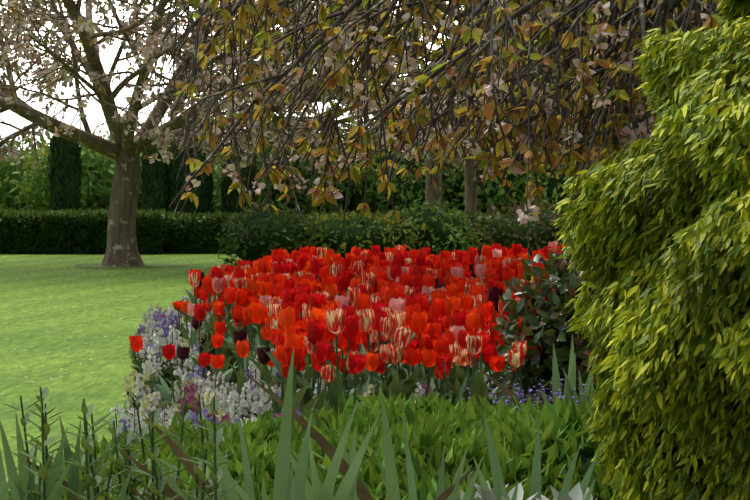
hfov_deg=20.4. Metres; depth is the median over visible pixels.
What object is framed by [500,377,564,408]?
linaria
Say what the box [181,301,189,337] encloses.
tulip
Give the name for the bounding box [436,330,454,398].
tulip
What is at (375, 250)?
tulip
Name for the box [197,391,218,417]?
stock
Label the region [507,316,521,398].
tulip
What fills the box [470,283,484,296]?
tulip
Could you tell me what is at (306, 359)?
tulip
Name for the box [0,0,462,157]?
sky
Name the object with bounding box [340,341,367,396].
tulip
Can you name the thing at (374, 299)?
tulip
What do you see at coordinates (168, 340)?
stock
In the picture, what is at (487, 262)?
tulip
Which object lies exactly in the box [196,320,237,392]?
tulip
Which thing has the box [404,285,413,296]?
tulip
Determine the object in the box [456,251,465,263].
tulip
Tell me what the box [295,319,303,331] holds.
tulip
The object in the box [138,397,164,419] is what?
stock
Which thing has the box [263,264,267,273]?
tulip
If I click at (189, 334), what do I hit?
stock
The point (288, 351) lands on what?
tulip
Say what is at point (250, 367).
stock
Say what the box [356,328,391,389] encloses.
tulip
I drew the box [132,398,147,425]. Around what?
stock
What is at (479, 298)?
tulip
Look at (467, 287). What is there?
tulip
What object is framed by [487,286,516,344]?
tulip
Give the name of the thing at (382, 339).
tulip
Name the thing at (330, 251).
tulip
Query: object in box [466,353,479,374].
tulip
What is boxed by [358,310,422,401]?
tulip
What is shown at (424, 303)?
tulip
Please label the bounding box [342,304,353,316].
tulip
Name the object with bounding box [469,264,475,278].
tulip
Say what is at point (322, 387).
stock
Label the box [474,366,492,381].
tulip
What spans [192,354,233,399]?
tulip
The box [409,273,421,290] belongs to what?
tulip
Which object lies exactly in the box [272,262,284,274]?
tulip
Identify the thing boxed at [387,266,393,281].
tulip
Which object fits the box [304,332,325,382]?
tulip
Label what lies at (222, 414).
stock
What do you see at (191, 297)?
tulip
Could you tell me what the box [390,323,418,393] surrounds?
tulip
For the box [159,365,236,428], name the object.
bed soil
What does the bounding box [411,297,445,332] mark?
tulip
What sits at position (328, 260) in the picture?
tulip
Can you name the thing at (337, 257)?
tulip
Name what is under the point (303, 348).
tulip
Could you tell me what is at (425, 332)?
tulip
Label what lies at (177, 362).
stock
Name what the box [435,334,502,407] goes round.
tulip
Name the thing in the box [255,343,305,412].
tulip
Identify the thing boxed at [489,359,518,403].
tulip
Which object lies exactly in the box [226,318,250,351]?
tulip
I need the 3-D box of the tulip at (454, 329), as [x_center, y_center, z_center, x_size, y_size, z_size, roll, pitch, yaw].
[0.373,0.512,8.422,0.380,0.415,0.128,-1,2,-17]
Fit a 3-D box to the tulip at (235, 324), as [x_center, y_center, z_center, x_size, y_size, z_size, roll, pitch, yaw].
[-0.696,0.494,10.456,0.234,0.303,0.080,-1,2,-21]
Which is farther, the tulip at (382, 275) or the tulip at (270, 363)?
the tulip at (382, 275)
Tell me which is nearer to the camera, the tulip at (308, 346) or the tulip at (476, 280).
the tulip at (308, 346)
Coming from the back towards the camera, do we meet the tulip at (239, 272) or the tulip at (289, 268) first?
the tulip at (289, 268)
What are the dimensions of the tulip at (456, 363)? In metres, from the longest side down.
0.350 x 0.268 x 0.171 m
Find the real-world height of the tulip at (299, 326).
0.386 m
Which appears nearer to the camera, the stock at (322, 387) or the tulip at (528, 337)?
the stock at (322, 387)
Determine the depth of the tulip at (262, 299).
9.74 m
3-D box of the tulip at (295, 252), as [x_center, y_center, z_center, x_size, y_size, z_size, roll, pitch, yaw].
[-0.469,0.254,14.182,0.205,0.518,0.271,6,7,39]
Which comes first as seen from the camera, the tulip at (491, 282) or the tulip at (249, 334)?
the tulip at (249, 334)
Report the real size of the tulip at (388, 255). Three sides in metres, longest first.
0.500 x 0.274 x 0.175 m
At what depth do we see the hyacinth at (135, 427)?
6.75 m
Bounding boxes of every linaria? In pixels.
[467,388,532,413]
[484,377,561,412]
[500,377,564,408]
[513,384,585,404]
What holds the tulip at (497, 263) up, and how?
on the bed soil
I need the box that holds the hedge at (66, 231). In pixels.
[0,206,582,253]
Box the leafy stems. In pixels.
[2,387,241,499]
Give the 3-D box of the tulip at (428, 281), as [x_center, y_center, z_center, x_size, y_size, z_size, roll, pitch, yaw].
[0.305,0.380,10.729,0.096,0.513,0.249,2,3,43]
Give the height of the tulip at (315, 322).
0.490 m
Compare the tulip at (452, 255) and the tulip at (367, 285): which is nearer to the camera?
the tulip at (367, 285)
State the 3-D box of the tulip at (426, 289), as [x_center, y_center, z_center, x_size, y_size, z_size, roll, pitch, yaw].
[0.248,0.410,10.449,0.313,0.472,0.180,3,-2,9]
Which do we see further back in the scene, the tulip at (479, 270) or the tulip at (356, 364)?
the tulip at (479, 270)
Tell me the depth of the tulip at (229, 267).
12.95 m
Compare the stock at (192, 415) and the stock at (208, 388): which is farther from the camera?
the stock at (208, 388)
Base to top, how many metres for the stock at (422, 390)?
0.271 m
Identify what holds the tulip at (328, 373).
on the bed soil
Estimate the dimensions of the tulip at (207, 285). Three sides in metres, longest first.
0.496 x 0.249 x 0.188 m
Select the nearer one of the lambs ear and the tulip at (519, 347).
the lambs ear
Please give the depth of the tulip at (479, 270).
12.16 m
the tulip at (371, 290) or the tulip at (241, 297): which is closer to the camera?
the tulip at (241, 297)
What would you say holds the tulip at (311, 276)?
on the bed soil
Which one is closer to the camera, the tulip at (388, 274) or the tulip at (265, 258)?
the tulip at (388, 274)
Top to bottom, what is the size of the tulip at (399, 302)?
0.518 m
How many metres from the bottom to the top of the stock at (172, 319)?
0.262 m
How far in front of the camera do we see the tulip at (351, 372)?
7.61 m
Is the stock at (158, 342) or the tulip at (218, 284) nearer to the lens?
the stock at (158, 342)
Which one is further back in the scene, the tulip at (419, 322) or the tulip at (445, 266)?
the tulip at (445, 266)
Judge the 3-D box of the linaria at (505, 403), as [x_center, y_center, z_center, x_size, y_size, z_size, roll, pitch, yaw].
[0.433,0.612,6.899,0.206,0.325,0.203,-1,2,-30]
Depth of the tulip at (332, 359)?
7.86 m
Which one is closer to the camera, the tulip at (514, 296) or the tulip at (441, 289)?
the tulip at (514, 296)
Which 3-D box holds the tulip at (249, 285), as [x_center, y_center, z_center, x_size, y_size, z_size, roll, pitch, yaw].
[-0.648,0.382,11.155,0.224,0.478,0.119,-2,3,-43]
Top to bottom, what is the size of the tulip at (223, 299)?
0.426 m
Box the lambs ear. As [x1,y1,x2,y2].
[460,480,702,499]
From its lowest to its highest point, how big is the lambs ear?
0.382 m
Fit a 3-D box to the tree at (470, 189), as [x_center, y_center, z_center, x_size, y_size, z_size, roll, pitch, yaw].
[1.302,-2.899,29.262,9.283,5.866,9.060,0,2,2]
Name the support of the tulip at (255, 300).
on the bed soil
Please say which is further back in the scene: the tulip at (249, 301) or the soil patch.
the soil patch
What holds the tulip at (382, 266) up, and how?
on the bed soil
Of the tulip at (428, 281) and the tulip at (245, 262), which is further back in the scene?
the tulip at (245, 262)
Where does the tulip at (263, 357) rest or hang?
on the bed soil
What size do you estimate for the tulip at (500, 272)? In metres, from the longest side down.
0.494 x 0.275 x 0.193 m
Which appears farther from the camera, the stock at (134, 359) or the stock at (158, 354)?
the stock at (134, 359)
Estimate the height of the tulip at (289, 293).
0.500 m
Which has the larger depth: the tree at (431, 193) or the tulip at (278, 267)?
the tree at (431, 193)
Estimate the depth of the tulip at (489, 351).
7.88 m
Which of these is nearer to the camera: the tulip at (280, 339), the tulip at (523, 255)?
the tulip at (280, 339)
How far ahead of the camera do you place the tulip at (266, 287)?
10.54 m
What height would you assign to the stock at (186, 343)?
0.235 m
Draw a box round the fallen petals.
[11,256,195,408]
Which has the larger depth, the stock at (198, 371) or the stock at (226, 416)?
the stock at (198, 371)
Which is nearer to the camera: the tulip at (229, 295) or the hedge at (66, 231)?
the tulip at (229, 295)
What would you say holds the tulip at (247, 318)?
on the bed soil
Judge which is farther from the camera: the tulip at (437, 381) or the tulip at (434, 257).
the tulip at (434, 257)
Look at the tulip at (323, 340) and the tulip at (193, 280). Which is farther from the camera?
the tulip at (193, 280)
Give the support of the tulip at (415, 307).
on the bed soil
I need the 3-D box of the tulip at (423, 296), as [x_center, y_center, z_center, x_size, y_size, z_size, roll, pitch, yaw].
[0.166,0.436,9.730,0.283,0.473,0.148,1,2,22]
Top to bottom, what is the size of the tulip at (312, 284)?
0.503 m
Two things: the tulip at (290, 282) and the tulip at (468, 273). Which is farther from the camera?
the tulip at (468, 273)
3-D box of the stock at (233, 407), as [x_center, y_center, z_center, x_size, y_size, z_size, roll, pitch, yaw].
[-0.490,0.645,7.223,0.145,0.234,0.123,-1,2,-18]
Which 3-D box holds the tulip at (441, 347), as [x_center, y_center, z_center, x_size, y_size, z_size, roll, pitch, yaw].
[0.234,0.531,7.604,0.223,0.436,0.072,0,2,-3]
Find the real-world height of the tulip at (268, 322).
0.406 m
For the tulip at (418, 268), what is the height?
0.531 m
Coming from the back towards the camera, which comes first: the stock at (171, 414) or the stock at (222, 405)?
the stock at (222, 405)
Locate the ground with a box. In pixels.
[0,211,554,490]
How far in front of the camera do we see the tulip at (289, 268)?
12.45 m
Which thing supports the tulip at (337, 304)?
on the bed soil
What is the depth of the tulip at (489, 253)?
14.96 m
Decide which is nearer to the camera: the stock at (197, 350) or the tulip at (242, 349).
the tulip at (242, 349)
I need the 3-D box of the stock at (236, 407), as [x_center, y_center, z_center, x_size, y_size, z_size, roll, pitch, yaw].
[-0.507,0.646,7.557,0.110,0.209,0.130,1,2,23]
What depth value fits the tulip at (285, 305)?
9.15 m
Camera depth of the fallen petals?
13.66 m
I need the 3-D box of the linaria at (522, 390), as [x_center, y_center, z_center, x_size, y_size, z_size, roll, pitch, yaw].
[0.501,0.597,6.989,0.146,0.347,0.294,-1,2,-31]
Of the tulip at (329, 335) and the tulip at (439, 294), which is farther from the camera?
the tulip at (439, 294)
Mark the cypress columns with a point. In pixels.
(161, 187)
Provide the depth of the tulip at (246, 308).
9.83 m
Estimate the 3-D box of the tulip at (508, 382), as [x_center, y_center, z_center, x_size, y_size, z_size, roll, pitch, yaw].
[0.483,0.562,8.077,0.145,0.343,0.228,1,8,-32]
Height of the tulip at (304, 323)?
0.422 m
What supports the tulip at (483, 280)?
on the bed soil
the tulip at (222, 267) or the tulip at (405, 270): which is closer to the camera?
the tulip at (405, 270)
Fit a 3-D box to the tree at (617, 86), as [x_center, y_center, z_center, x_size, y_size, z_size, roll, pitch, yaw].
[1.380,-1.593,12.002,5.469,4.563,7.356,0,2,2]
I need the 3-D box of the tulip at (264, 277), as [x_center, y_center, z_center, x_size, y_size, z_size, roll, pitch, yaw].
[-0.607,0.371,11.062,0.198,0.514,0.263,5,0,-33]
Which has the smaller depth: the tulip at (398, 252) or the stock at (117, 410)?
the stock at (117, 410)
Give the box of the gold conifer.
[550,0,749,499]
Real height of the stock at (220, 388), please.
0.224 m
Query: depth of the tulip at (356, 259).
13.18 m
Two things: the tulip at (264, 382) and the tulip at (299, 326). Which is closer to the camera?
the tulip at (264, 382)
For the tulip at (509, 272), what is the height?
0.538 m
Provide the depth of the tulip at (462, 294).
9.60 m
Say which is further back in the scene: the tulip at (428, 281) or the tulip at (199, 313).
the tulip at (428, 281)
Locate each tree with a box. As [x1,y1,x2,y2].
[0,0,702,265]
[131,0,627,211]
[162,0,727,239]
[172,0,663,213]
[217,0,717,229]
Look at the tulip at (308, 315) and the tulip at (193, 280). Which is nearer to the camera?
the tulip at (308, 315)
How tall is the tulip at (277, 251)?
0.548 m
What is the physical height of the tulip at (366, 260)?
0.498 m
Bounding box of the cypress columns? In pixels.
[47,135,257,214]
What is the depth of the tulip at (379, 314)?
8.18 m
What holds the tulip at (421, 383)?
on the bed soil
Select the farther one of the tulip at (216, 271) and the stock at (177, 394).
the tulip at (216, 271)
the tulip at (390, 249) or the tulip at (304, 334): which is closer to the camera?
the tulip at (304, 334)
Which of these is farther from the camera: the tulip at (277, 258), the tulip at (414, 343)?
the tulip at (277, 258)
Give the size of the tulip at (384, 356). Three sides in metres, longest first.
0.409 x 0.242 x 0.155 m
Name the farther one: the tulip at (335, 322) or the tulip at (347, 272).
the tulip at (347, 272)
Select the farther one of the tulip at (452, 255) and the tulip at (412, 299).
the tulip at (452, 255)
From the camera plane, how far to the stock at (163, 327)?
10.98 m
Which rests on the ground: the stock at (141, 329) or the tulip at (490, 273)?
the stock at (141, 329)
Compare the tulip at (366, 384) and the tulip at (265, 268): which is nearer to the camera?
the tulip at (366, 384)
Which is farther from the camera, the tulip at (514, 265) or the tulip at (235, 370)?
the tulip at (514, 265)
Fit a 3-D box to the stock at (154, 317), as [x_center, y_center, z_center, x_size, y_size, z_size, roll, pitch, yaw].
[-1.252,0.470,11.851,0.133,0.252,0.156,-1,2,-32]
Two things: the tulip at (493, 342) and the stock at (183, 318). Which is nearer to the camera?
the tulip at (493, 342)
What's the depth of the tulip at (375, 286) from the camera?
11.10 m
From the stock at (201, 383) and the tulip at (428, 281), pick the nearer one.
the stock at (201, 383)
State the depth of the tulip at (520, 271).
11.84 m
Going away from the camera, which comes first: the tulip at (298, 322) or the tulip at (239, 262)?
the tulip at (298, 322)
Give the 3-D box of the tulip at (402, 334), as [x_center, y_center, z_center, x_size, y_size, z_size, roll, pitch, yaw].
[0.089,0.516,7.603,0.228,0.474,0.208,6,3,-2]
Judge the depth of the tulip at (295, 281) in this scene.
11.50 m
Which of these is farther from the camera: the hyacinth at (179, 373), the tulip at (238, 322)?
the tulip at (238, 322)
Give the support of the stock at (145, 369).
on the ground
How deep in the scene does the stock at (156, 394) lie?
7.98 m
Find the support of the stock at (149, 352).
on the bed soil
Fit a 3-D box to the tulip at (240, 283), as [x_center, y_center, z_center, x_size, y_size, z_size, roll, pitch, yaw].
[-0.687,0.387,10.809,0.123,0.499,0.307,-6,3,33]
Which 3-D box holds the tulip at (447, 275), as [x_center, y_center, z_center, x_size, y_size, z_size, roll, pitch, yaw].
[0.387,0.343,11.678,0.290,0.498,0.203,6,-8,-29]
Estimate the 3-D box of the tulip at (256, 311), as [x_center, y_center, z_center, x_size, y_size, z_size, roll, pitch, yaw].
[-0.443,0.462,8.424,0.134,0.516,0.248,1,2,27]
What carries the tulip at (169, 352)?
on the bed soil
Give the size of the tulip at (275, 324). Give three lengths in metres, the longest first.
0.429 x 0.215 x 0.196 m
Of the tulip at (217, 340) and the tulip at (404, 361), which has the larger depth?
the tulip at (217, 340)
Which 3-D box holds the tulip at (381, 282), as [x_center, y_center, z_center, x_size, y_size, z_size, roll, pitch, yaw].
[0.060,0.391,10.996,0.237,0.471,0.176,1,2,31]
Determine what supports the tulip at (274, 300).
on the bed soil
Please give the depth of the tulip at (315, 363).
7.54 m
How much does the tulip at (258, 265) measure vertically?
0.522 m
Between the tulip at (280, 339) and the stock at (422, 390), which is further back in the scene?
the tulip at (280, 339)
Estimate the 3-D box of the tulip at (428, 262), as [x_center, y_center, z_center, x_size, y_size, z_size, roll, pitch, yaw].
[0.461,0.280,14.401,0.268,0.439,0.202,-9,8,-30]
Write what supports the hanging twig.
hanging from the tree at (617, 86)
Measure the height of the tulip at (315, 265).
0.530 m
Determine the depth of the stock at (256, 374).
8.09 m
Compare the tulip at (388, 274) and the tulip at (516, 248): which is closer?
the tulip at (388, 274)
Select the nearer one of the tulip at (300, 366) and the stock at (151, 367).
the tulip at (300, 366)
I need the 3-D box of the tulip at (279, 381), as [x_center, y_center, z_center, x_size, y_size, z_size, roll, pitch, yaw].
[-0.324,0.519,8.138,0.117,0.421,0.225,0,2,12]
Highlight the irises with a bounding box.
[0,334,665,499]
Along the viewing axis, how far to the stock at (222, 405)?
7.68 m
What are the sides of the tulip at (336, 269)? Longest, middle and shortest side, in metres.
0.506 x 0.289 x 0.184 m
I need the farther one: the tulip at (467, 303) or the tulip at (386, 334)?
the tulip at (467, 303)
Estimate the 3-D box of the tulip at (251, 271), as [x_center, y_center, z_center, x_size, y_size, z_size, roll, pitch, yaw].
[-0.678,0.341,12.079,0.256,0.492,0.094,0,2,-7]
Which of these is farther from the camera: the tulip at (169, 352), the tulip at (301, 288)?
the tulip at (301, 288)
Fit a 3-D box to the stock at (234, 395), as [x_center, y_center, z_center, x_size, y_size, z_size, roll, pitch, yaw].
[-0.467,0.624,7.551,0.152,0.254,0.160,-2,3,-43]
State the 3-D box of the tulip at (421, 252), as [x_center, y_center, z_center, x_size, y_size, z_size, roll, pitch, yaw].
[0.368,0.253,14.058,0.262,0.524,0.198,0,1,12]
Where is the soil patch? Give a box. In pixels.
[74,263,187,268]
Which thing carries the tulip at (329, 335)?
on the bed soil
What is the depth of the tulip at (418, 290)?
10.48 m
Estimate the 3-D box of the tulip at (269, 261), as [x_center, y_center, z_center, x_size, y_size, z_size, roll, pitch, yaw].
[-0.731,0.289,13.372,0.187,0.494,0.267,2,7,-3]
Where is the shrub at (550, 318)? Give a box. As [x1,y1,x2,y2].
[493,232,606,405]
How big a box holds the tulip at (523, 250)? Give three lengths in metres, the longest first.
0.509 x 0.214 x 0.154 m
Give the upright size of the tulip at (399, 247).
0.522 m
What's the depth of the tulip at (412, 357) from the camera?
7.73 m
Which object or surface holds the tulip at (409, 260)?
on the bed soil
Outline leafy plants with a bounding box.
[8,386,639,499]
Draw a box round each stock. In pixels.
[103,401,142,443]
[111,418,132,444]
[117,370,152,425]
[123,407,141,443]
[126,332,149,372]
[127,414,148,432]
[128,324,144,361]
[128,340,148,371]
[129,394,162,420]
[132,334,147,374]
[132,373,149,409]
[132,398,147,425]
[136,328,163,359]
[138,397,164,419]
[142,311,154,333]
[142,362,161,391]
[143,346,173,387]
[143,362,152,390]
[144,303,168,324]
[144,332,170,391]
[144,392,168,416]
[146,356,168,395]
[147,346,157,383]
[150,317,171,341]
[152,311,157,325]
[158,312,167,324]
[158,409,168,429]
[159,391,172,420]
[162,331,183,386]
[166,346,183,386]
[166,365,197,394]
[166,382,196,406]
[167,405,185,425]
[167,407,178,429]
[168,310,180,336]
[169,324,183,342]
[170,330,183,362]
[173,377,197,412]
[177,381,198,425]
[180,314,190,324]
[183,339,188,374]
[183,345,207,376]
[184,292,191,303]
[186,365,216,392]
[188,322,194,338]
[188,408,216,428]
[192,321,210,352]
[194,343,210,377]
[194,375,204,393]
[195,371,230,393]
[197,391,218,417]
[197,413,229,424]
[198,386,224,409]
[200,382,228,408]
[202,387,233,421]
[212,408,235,420]
[216,391,240,408]
[216,418,238,427]
[224,403,240,424]
[225,388,263,420]
[228,382,236,397]
[229,401,241,416]
[235,368,254,406]
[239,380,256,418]
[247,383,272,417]
[248,345,262,378]
[249,367,262,399]
[266,372,280,403]
[266,384,283,402]
[307,378,327,410]
[364,384,374,397]
[414,382,424,401]
[421,382,435,394]
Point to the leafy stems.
(154, 488)
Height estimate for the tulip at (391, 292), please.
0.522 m
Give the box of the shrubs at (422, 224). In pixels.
[0,2,707,266]
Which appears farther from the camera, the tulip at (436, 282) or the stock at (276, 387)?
the tulip at (436, 282)
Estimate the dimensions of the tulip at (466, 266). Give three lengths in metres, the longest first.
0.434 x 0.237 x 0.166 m
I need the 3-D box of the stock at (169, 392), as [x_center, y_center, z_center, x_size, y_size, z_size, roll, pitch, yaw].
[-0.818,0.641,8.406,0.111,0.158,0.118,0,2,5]
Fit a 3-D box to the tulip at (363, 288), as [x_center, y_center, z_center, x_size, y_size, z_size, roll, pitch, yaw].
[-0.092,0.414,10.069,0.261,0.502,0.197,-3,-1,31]
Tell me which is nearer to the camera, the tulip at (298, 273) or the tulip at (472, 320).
the tulip at (472, 320)
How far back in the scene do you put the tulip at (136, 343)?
8.32 m
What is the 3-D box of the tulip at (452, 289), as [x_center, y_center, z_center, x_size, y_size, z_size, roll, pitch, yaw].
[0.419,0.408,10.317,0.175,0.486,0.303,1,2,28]
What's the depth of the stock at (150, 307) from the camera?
12.30 m
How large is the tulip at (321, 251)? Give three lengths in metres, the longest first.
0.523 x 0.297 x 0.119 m
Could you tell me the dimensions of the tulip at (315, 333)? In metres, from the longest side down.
0.486 x 0.267 x 0.187 m
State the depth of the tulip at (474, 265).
12.21 m
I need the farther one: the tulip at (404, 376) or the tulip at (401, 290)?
the tulip at (401, 290)
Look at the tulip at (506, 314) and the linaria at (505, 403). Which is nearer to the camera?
the linaria at (505, 403)
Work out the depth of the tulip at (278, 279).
10.61 m
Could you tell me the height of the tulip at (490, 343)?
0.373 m
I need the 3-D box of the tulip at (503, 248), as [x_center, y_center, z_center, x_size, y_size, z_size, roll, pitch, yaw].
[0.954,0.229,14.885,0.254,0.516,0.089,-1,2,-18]
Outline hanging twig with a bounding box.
[516,0,547,300]
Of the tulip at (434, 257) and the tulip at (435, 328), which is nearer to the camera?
the tulip at (435, 328)
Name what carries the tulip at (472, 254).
on the bed soil
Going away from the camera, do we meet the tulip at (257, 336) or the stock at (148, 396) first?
the stock at (148, 396)
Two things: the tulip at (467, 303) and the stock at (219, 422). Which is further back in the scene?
the tulip at (467, 303)
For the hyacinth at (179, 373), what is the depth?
8.36 m
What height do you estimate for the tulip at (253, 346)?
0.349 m
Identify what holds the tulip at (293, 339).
on the bed soil
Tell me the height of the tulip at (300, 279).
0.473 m
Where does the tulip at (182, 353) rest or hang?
on the bed soil
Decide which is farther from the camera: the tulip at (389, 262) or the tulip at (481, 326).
the tulip at (389, 262)
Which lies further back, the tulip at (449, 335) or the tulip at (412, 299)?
the tulip at (412, 299)
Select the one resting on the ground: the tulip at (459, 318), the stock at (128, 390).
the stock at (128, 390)
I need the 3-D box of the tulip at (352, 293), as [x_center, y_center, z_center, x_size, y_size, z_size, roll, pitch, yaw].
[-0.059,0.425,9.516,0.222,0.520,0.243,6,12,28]
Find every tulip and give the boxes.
[124,335,156,392]
[149,343,191,411]
[157,346,189,408]
[171,268,203,322]
[172,300,183,339]
[179,302,208,367]
[181,288,209,331]
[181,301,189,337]
[181,303,209,342]
[182,315,213,363]
[182,352,210,381]
[184,272,211,307]
[184,276,212,328]
[188,272,212,318]
[191,304,210,373]
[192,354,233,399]
[195,286,201,301]
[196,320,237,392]
[201,276,232,354]
[202,266,232,370]
[204,290,229,333]
[205,286,236,370]
[211,329,263,389]
[211,333,237,390]
[212,300,236,368]
[214,311,224,369]
[216,276,247,334]
[217,264,225,275]
[220,288,247,382]
[221,277,231,321]
[222,320,242,375]
[223,264,231,272]
[223,320,254,352]
[224,307,253,371]
[224,310,242,365]
[224,335,248,378]
[225,274,231,307]
[226,294,271,354]
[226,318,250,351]
[228,267,244,327]
[228,288,256,344]
[229,306,254,363]
[232,309,269,369]
[235,296,253,337]
[236,339,262,405]
[237,260,244,268]
[240,264,250,268]
[243,260,253,267]
[245,277,251,291]
[246,267,257,274]
[246,271,268,326]
[246,301,277,385]
[248,316,277,359]
[250,318,283,367]
[250,322,264,350]
[251,280,263,329]
[252,281,284,338]
[252,296,279,344]
[252,298,258,343]
[253,260,263,272]
[254,306,268,356]
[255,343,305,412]
[255,362,286,395]
[256,306,309,400]
[257,347,270,403]
[258,363,295,410]
[260,287,295,330]
[261,281,272,295]
[261,326,269,366]
[263,255,271,264]
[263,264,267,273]
[263,339,307,377]
[264,331,308,417]
[266,258,271,265]
[266,264,272,272]
[267,303,280,351]
[267,352,275,389]
[269,273,280,282]
[269,329,282,344]
[271,247,282,256]
[271,332,303,384]
[272,254,282,262]
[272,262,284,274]
[272,274,286,298]
[273,300,307,355]
[273,347,320,419]
[274,334,284,385]
[277,345,305,409]
[283,253,290,258]
[284,262,294,274]
[285,325,310,385]
[287,278,294,287]
[292,249,300,262]
[292,277,299,286]
[293,335,336,390]
[294,271,303,276]
[294,292,308,318]
[295,309,299,321]
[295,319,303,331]
[295,323,301,332]
[296,255,306,266]
[296,283,310,317]
[296,319,351,399]
[296,321,349,410]
[296,359,304,407]
[297,277,307,282]
[299,331,308,371]
[300,246,308,252]
[301,331,310,367]
[302,303,309,316]
[302,316,306,331]
[302,333,325,388]
[303,279,316,295]
[304,273,314,278]
[304,327,340,377]
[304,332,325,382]
[304,364,335,412]
[305,310,310,319]
[309,259,321,282]
[309,306,360,386]
[309,351,340,383]
[310,245,317,254]
[310,293,325,369]
[310,353,327,402]
[311,307,346,413]
[312,340,331,412]
[314,290,329,300]
[315,314,358,399]
[317,247,326,256]
[319,266,329,279]
[321,302,342,378]
[322,274,334,289]
[323,255,333,265]
[325,283,337,299]
[326,248,333,255]
[326,299,339,337]
[331,253,340,261]
[332,263,342,276]
[335,274,347,295]
[335,294,348,307]
[335,332,353,392]
[339,306,404,396]
[339,358,348,390]
[340,257,348,269]
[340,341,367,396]
[341,268,352,292]
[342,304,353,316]
[344,337,368,379]
[346,352,378,402]
[346,361,381,400]
[347,255,358,266]
[347,287,360,308]
[347,350,369,392]
[348,352,366,410]
[350,278,362,287]
[351,247,360,255]
[352,257,361,267]
[353,260,363,277]
[355,284,366,294]
[356,292,369,310]
[356,316,401,390]
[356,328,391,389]
[358,282,369,293]
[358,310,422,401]
[360,250,367,258]
[362,258,371,269]
[362,269,373,274]
[362,272,375,286]
[366,263,377,268]
[369,286,373,299]
[369,325,429,398]
[369,329,377,349]
[369,340,384,381]
[370,295,383,303]
[370,305,403,378]
[371,244,379,254]
[371,302,387,352]
[372,256,379,264]
[372,309,406,379]
[373,278,377,291]
[375,263,384,270]
[375,360,384,381]
[376,270,386,280]
[377,279,388,291]
[378,252,385,260]
[380,284,390,296]
[380,286,398,345]
[380,335,405,380]
[380,343,410,393]
[381,346,426,400]
[385,251,391,260]
[385,292,427,341]
[387,247,394,251]
[387,259,391,266]
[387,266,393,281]
[387,348,409,380]
[389,297,414,379]
[390,263,401,281]
[390,283,404,298]
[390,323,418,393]
[394,249,403,255]
[394,253,404,266]
[395,244,403,250]
[399,272,409,286]
[400,310,435,382]
[401,266,410,273]
[401,336,451,399]
[402,362,409,383]
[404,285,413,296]
[405,257,411,266]
[405,347,419,393]
[406,293,418,339]
[406,302,420,321]
[406,309,409,324]
[406,338,420,348]
[407,348,451,402]
[408,249,416,264]
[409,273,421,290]
[409,337,467,406]
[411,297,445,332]
[412,264,423,278]
[415,255,424,266]
[415,287,421,294]
[415,322,456,386]
[416,334,435,383]
[417,249,425,260]
[418,367,459,393]
[419,298,429,312]
[420,349,444,396]
[421,285,433,301]
[421,354,452,400]
[421,361,474,402]
[422,247,430,255]
[422,275,434,304]
[424,316,440,379]
[424,336,445,390]
[425,259,433,265]
[426,268,437,305]
[427,321,452,382]
[431,290,444,299]
[432,255,439,264]
[434,277,438,288]
[434,287,445,291]
[434,325,494,386]
[435,259,439,268]
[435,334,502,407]
[435,366,470,401]
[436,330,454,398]
[437,343,478,404]
[439,274,445,284]
[440,250,449,261]
[441,262,452,284]
[443,315,451,329]
[444,270,450,283]
[445,283,459,296]
[445,296,460,378]
[447,259,456,264]
[449,276,461,284]
[449,348,471,402]
[450,251,454,259]
[450,266,462,278]
[451,277,464,292]
[451,309,484,382]
[452,328,509,401]
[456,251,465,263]
[457,292,470,297]
[460,295,473,309]
[461,264,469,269]
[462,307,484,370]
[463,330,488,398]
[464,270,471,277]
[464,282,470,293]
[465,311,486,378]
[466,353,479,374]
[467,355,507,405]
[467,357,486,382]
[468,250,478,263]
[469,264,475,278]
[469,277,480,282]
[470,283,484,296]
[472,290,486,303]
[472,294,483,308]
[473,262,482,278]
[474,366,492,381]
[475,255,485,263]
[475,263,485,277]
[475,328,500,388]
[476,323,483,332]
[478,301,493,361]
[478,306,494,329]
[480,277,486,285]
[482,245,489,256]
[482,259,491,265]
[482,323,508,389]
[482,344,513,405]
[483,338,491,393]
[485,267,495,281]
[487,247,494,258]
[487,278,498,288]
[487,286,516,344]
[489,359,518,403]
[490,314,502,323]
[491,335,504,376]
[492,248,501,256]
[492,284,504,293]
[493,259,502,267]
[493,339,550,406]
[495,353,509,394]
[497,246,505,255]
[498,267,504,281]
[498,298,510,401]
[502,308,516,369]
[503,265,515,280]
[504,325,540,397]
[506,257,516,264]
[506,262,517,277]
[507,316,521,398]
[507,349,524,408]
[511,344,562,405]
[512,244,521,255]
[512,292,520,299]
[515,261,523,278]
[518,252,527,258]
[519,247,527,253]
[532,250,540,257]
[544,246,553,257]
[548,241,557,251]
[557,244,564,252]
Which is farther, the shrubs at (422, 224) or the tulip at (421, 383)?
the shrubs at (422, 224)
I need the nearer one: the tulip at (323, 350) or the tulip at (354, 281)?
the tulip at (323, 350)
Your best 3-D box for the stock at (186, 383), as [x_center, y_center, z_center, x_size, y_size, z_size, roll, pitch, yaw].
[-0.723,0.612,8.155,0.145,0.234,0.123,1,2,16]
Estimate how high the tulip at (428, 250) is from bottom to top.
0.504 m
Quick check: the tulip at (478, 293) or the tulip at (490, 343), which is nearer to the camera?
the tulip at (490, 343)
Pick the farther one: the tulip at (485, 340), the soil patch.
the soil patch
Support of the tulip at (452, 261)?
on the bed soil
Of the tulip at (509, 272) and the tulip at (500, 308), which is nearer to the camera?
the tulip at (500, 308)

